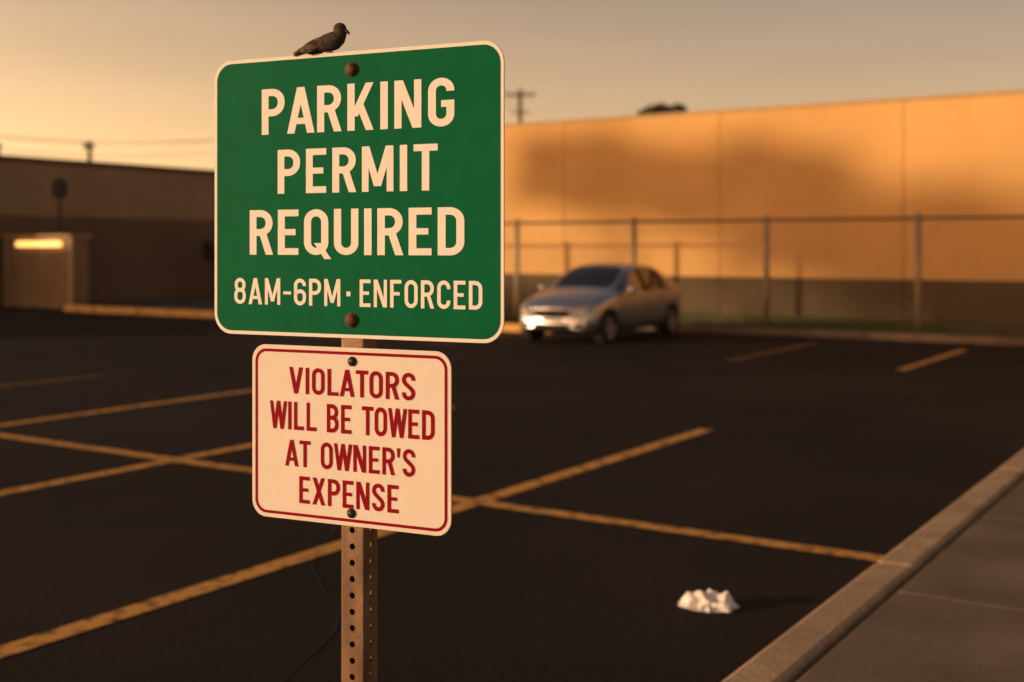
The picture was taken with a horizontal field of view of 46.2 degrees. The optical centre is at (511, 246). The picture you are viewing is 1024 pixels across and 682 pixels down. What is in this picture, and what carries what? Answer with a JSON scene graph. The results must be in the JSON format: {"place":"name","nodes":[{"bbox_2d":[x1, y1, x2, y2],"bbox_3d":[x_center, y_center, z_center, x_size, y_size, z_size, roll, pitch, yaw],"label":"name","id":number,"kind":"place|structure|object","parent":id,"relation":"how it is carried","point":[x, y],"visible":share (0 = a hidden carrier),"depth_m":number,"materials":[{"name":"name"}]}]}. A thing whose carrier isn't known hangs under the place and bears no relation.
{"place":"outdoors","nodes":[
{"label":"outdoors","id":0,"kind":"place"},
{"bbox_2d":[88,296,519,323],"bbox_3d":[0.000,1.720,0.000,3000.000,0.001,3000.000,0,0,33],"label":"ground","id":1,"kind":"structure","parent":0,"point":[200,303],"depth_m":36.10,"materials":[{"name":"grey concrete"}]},
{"bbox_2d":[3,234,91,308],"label":"utility shed","id":2,"kind":"structure","parent":1,"relation":"on","point":[48,271],"depth_m":33.09,"materials":[{"name":"brown"}]},
{"bbox_2d":[83,141,94,160],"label":"utility pole","id":3,"kind":"object","parent":1,"relation":"on","point":[89,147],"visible":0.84,"depth_m":49.91,"materials":[{"name":"brown wood"}]},
{"bbox_2d":[0,159,214,219],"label":"walls","id":4,"kind":"structure","parent":1,"relation":"on","point":[92,191],"depth_m":37.48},
{"bbox_2d":[0,215,214,305],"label":"base band","id":5,"kind":"object","parent":4,"relation":"attached to","point":[137,259],"depth_m":38.39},
{"bbox_2d":[0,155,214,173],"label":"parapet cap","id":6,"kind":"object","parent":4,"relation":"on","point":[49,160],"depth_m":37.24,"materials":[{"name":"metal"}]},
{"bbox_2d":[204,240,214,295],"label":"meter box","id":7,"kind":"object","parent":1,"relation":"on","point":[209,248],"visible":0.56,"depth_m":40.72,"materials":[{"name":"metal"}]},
{"bbox_2d":[505,89,534,122],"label":"utility pole","id":8,"kind":"object","parent":1,"relation":"on","point":[519,111],"visible":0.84,"depth_m":59.89,"materials":[{"name":"brown wood"}]},
{"bbox_2d":[0,93,530,155],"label":"power lines","id":9,"kind":"object","parent":8,"relation":"attached to","point":[140,142],"visible":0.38,"depth_m":49.82,"materials":[{"name":"metal"}]},
{"bbox_2d":[625,103,686,115],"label":"tree","id":10,"kind":"object","parent":1,"relation":"on","point":[658,108],"visible":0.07,"depth_m":49.13,"materials":[{"name":"green plant"}]},
{"bbox_2d":[554,274,971,280],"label":"wall","id":11,"kind":"structure","parent":1,"relation":"on","point":[762,277],"depth_m":27.01,"materials":[{"name":"concrete"}]},
{"bbox_2d":[505,274,1023,325],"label":"base band","id":12,"kind":"object","parent":11,"relation":"attached to","point":[987,290],"visible":0.34,"depth_m":26.74,"materials":[{"name":"paint"}]},
{"bbox_2d":[505,89,1023,126],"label":"parapet cap","id":13,"kind":"object","parent":11,"relation":"on","point":[792,106],"depth_m":27.55,"materials":[{"name":"beige metal"}]},
{"bbox_2d":[638,324,1023,345],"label":"concrete kerb","id":14,"kind":"structure","parent":1,"relation":"on","point":[997,340],"depth_m":22.12,"materials":[{"name":"grey concrete"}]},
{"bbox_2d":[722,449,1023,681],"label":"concrete kerb","id":15,"kind":"structure","parent":1,"relation":"on","point":[800,649],"depth_m":5.48,"materials":[{"name":"grey concrete"}]},
{"bbox_2d":[0,305,1023,681],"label":"asphalt parking lot","id":16,"kind":"structure","parent":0,"point":[480,593],"depth_m":8.03,"materials":[{"name":"black asphalt"}]},
{"bbox_2d":[52,177,66,234],"bbox_3d":[-12.987,-0.150,34.454,0.386,3.700,0.386,0,0,33],"label":"street lamp","id":17,"kind":"object","parent":16,"relation":"on","point":[59,188],"visible":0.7,"depth_m":34.38,"materials":[{"name":"metal"}]},
{"bbox_2d":[64,305,552,332],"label":"painted kerb","id":18,"kind":"structure","parent":16,"relation":"on","point":[513,327],"depth_m":29.66,"materials":[{"name":"yellow paint"}]},
{"bbox_2d":[341,338,376,681],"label":"sign post","id":19,"kind":"object","parent":16,"relation":"on","point":[358,604],"visible":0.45,"depth_m":2.56,"materials":[{"name":"metal"}]},
{"bbox_2d":[252,344,451,535],"bbox_3d":[-0.349,0.405,2.554,0.497,0.380,0.018,0,0,25],"label":"tow warning sign","id":20,"kind":"object","parent":19,"relation":"attached to","point":[355,437],"visible":1,"depth_m":2.55,"materials":[{"name":"metal"}]},
{"bbox_2d":[215,41,504,342],"bbox_3d":[-0.343,-0.110,2.550,0.720,0.610,0.021,0,0,25],"label":"parking permit sign","id":21,"kind":"object","parent":19,"relation":"attached to","point":[359,194],"visible":1,"depth_m":2.54,"materials":[{"name":"metal"}]},
{"bbox_2d":[293,23,349,56],"bbox_3d":[-0.410,-0.445,2.584,0.143,0.066,0.043,0,0,25],"label":"pigeon","id":22,"kind":"object","parent":21,"relation":"on","point":[333,40],"visible":1,"depth_m":2.56,"materials":[{"name":"grey"}]},
{"bbox_2d":[0,331,966,657],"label":"parking lines","id":23,"kind":"object","parent":16,"relation":"on","point":[52,635],"visible":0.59,"depth_m":7.51,"materials":[{"name":"yellow paint"}]},
{"bbox_2d":[520,263,680,343],"bbox_3d":[1.694,1.007,22.349,2.040,1.386,3.831,0,0,33],"label":"parked car","id":24,"kind":"object","parent":16,"relation":"on","point":[604,303],"visible":1,"depth_m":21.46,"materials":[{"name":"silver metal"}]},
{"bbox_2d":[678,589,739,612],"bbox_3d":[0.928,1.658,5.661,0.287,0.074,0.215,0,0,6],"label":"crumpled paper","id":25,"kind":"object","parent":16,"relation":"on","point":[709,601],"visible":1,"depth_m":5.63,"materials":[{"name":"white paper"}]},
{"bbox_2d":[0,0,1023,169],"label":"sky","id":26,"kind":"structure","parent":0,"point":[115,75],"materials":[{"name":"orange"}]},
{"bbox_2d":[210,305,1023,336],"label":"grass","id":27,"kind":"structure","parent":0,"point":[687,318],"depth_m":24.59,"materials":[{"name":"plant"}]},
{"bbox_2d":[505,213,1023,333],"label":"chain link fence","id":28,"kind":"object","parent":27,"relation":"on","point":[766,220],"visible":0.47,"depth_m":24.42,"materials":[{"name":"metal"}]},
{"bbox_2d":[505,93,1023,280],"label":"wall panels","id":29,"kind":"object","parent":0,"point":[959,156],"visible":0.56,"depth_m":27.51,"materials":[{"name":"beige concrete"}]},
{"bbox_2d":[797,480,1023,681],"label":"sidewalk","id":30,"kind":"structure","parent":0,"point":[953,611],"depth_m":5.01,"materials":[{"name":"concrete"}]}
]}

